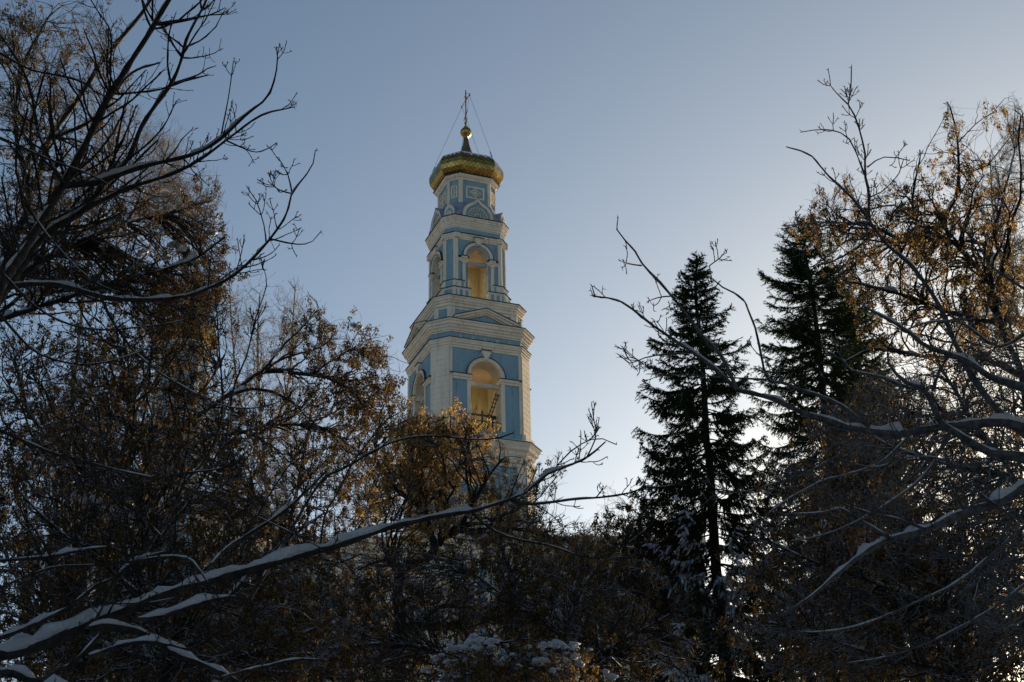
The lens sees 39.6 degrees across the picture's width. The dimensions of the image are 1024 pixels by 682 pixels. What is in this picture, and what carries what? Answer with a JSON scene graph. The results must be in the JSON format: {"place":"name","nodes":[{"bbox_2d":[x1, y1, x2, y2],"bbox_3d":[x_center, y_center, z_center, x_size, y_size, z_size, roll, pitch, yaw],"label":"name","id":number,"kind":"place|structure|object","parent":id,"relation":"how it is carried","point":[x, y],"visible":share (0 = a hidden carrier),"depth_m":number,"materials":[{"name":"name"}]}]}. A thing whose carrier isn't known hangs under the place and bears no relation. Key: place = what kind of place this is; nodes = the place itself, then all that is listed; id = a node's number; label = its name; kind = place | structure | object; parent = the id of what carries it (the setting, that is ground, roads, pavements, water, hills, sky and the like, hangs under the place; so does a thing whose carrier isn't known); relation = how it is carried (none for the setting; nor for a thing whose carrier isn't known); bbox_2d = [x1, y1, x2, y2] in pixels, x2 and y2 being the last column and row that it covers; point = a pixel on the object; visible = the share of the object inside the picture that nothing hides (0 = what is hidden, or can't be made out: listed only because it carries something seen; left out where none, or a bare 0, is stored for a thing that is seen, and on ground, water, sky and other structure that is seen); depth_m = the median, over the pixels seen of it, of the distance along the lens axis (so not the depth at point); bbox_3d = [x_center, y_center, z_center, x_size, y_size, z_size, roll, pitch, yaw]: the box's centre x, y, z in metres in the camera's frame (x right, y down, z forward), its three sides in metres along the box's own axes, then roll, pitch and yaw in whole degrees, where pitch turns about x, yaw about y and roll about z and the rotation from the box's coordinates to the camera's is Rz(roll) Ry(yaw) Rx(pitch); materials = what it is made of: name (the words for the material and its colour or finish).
{"place":"outdoors","nodes":[
{"label":"outdoors","id":0,"kind":"place"},
{"bbox_2d":[0,0,1023,681],"label":"sky","id":1,"kind":"structure","parent":0,"point":[675,120],"materials":[{"name":"blue"}]},
{"bbox_3d":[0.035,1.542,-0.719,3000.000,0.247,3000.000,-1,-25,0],"label":"ground","id":2,"kind":"structure","parent":0,"visible":0},
{"bbox_2d":[0,25,227,680],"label":"birch","id":3,"kind":"object","parent":2,"relation":"on","point":[99,137],"visible":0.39,"depth_m":58.58,"materials":[{"name":"brown plant"}]},
{"bbox_2d":[0,376,232,681],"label":"seeded maple","id":4,"kind":"object","parent":2,"relation":"on","point":[5,534],"visible":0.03,"depth_m":59.14,"materials":[{"name":"brown plant"}]},
{"bbox_2d":[0,0,275,346],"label":"seeded maple","id":5,"kind":"object","parent":2,"relation":"on","point":[159,281],"visible":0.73,"depth_m":28.07,"materials":[{"name":"brown plant"}]},
{"bbox_2d":[0,0,321,419],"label":"bare maple","id":6,"kind":"object","parent":2,"relation":"on","point":[18,262],"visible":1,"depth_m":15.42,"materials":[{"name":"brown plant"}]},
{"bbox_2d":[130,319,214,680],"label":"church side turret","id":7,"kind":"object","parent":2,"relation":"on","point":[195,384],"visible":0.04,"depth_m":137.35,"materials":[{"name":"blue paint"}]},
{"bbox_2d":[62,494,287,681],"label":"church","id":8,"kind":"structure","parent":2,"relation":"on","point":[88,585],"depth_m":136.07,"materials":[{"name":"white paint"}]},
{"bbox_2d":[0,346,385,681],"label":"young maple","id":9,"kind":"object","parent":2,"relation":"on","point":[153,581],"visible":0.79,"depth_m":19.09,"materials":[{"name":"brown plant"}]},
{"bbox_2d":[0,283,387,681],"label":"seeded maple","id":10,"kind":"object","parent":2,"relation":"on","point":[125,372],"visible":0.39,"depth_m":30.62,"materials":[{"name":"brown plant"}]},
{"bbox_2d":[24,300,415,681],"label":"seeded maple","id":11,"kind":"object","parent":2,"relation":"on","point":[328,521],"visible":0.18,"depth_m":47.84,"materials":[{"name":"brown plant"}]},
{"bbox_2d":[0,587,445,681],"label":"seeded maple","id":12,"kind":"object","parent":2,"relation":"on","point":[327,678],"visible":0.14,"depth_m":38.39,"materials":[{"name":"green plant"}]},
{"bbox_2d":[118,112,339,585],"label":"birch","id":13,"kind":"object","parent":2,"relation":"on","point":[258,338],"visible":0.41,"depth_m":65.84,"materials":[{"name":"brown plant"}]},
{"bbox_2d":[139,276,416,681],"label":"seeded maple","id":14,"kind":"object","parent":2,"relation":"on","point":[363,405],"visible":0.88,"depth_m":40.66,"materials":[{"name":"brown plant"}]},
{"bbox_2d":[0,253,698,681],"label":"snow laden tree","id":15,"kind":"object","parent":2,"relation":"on","point":[88,621],"visible":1,"depth_m":11.74,"materials":[{"name":"brown plant"}]},
{"bbox_2d":[401,90,541,681],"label":"bell tower","id":16,"kind":"structure","parent":2,"relation":"on","point":[469,341],"depth_m":129.48,"materials":[{"name":"blue paint"}]},
{"bbox_2d":[471,411,495,427],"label":"scaffold trestle","id":17,"kind":"object","parent":16,"relation":"on","point":[482,415],"visible":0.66,"depth_m":125.63,"materials":[{"name":"brown wood"}]},
{"bbox_2d":[485,393,498,429],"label":"wooden ladder","id":18,"kind":"object","parent":16,"relation":"on","point":[491,415],"visible":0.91,"depth_m":126.00,"materials":[{"name":"brown wood"}]},
{"bbox_2d":[279,536,709,681],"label":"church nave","id":19,"kind":"structure","parent":2,"relation":"on","point":[475,551],"depth_m":116.45,"materials":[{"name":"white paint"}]},
{"bbox_2d":[353,580,373,640],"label":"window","id":20,"kind":"structure","parent":19,"relation":"in","point":[373,580],"depth_m":114.96,"materials":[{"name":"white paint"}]},
{"bbox_2d":[404,579,424,654],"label":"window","id":21,"kind":"structure","parent":19,"relation":"in","point":[420,579],"depth_m":115.20,"materials":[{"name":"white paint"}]},
{"bbox_2d":[458,580,478,656],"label":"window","id":22,"kind":"structure","parent":19,"relation":"in","point":[462,580],"depth_m":115.78,"materials":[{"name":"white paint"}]},
{"bbox_2d":[308,396,686,681],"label":"seeded maple","id":23,"kind":"object","parent":2,"relation":"on","point":[413,479],"visible":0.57,"depth_m":34.56,"materials":[{"name":"brown plant"}]},
{"bbox_2d":[266,504,731,681],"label":"young maple","id":24,"kind":"object","parent":2,"relation":"on","point":[605,653],"visible":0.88,"depth_m":27.65,"materials":[{"name":"brown plant"}]},
{"bbox_2d":[407,632,618,681],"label":"snowy sapling","id":25,"kind":"object","parent":2,"relation":"on","point":[546,659],"visible":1,"depth_m":23.52,"materials":[{"name":"white snow"}]},
{"bbox_2d":[479,481,748,681],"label":"seeded maple","id":26,"kind":"object","parent":2,"relation":"on","point":[635,523],"visible":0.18,"depth_m":40.65,"materials":[{"name":"brown plant"}]},
{"bbox_2d":[627,250,812,681],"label":"spruce tree","id":27,"kind":"object","parent":2,"relation":"on","point":[690,528],"visible":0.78,"depth_m":39.38,"materials":[{"name":"green plant"}]},
{"bbox_2d":[590,64,1023,677],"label":"bare maple","id":28,"kind":"object","parent":2,"relation":"on","point":[998,498],"visible":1,"depth_m":12.99,"materials":[{"name":"brown plant"}]},
{"bbox_2d":[738,212,929,681],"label":"spruce tree","id":29,"kind":"object","parent":2,"relation":"on","point":[804,330],"visible":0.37,"depth_m":54.33,"materials":[{"name":"green plant"}]},
{"bbox_2d":[687,437,1023,681],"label":"young maple","id":30,"kind":"object","parent":2,"relation":"on","point":[880,580],"visible":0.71,"depth_m":18.69,"materials":[{"name":"brown plant"}]},
{"bbox_2d":[797,292,941,681],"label":"spruce tree","id":31,"kind":"object","parent":2,"relation":"on","point":[874,360],"visible":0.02,"depth_m":60.59,"materials":[{"name":"green plant"}]},
{"bbox_2d":[716,516,1023,681],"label":"seeded maple","id":32,"kind":"object","parent":2,"relation":"on","point":[810,680],"visible":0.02,"depth_m":47.54,"materials":[{"name":"brown plant"}]},
{"bbox_2d":[730,367,1023,681],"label":"seeded maple","id":33,"kind":"object","parent":2,"relation":"on","point":[829,455],"visible":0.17,"depth_m":36.58,"materials":[{"name":"brown plant"}]},
{"bbox_2d":[772,97,1023,407],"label":"seeded maple","id":34,"kind":"object","parent":2,"relation":"on","point":[920,236],"visible":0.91,"depth_m":27.69,"materials":[{"name":"brown plant"}]},
{"bbox_2d":[793,261,1023,681],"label":"young maple","id":35,"kind":"object","parent":2,"relation":"on","point":[977,469],"visible":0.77,"depth_m":17.58,"materials":[{"name":"brown plant"}]},
{"bbox_2d":[939,351,1023,681],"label":"seeded maple","id":36,"kind":"object","parent":2,"relation":"on","point":[1017,435],"visible":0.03,"depth_m":56.66,"materials":[{"name":"brown plant"}]},
{"bbox_2d":[945,92,1023,401],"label":"birch","id":37,"kind":"object","parent":2,"relation":"on","point":[1018,242],"visible":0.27,"depth_m":49.71,"materials":[{"name":"brown plant"}]}
]}

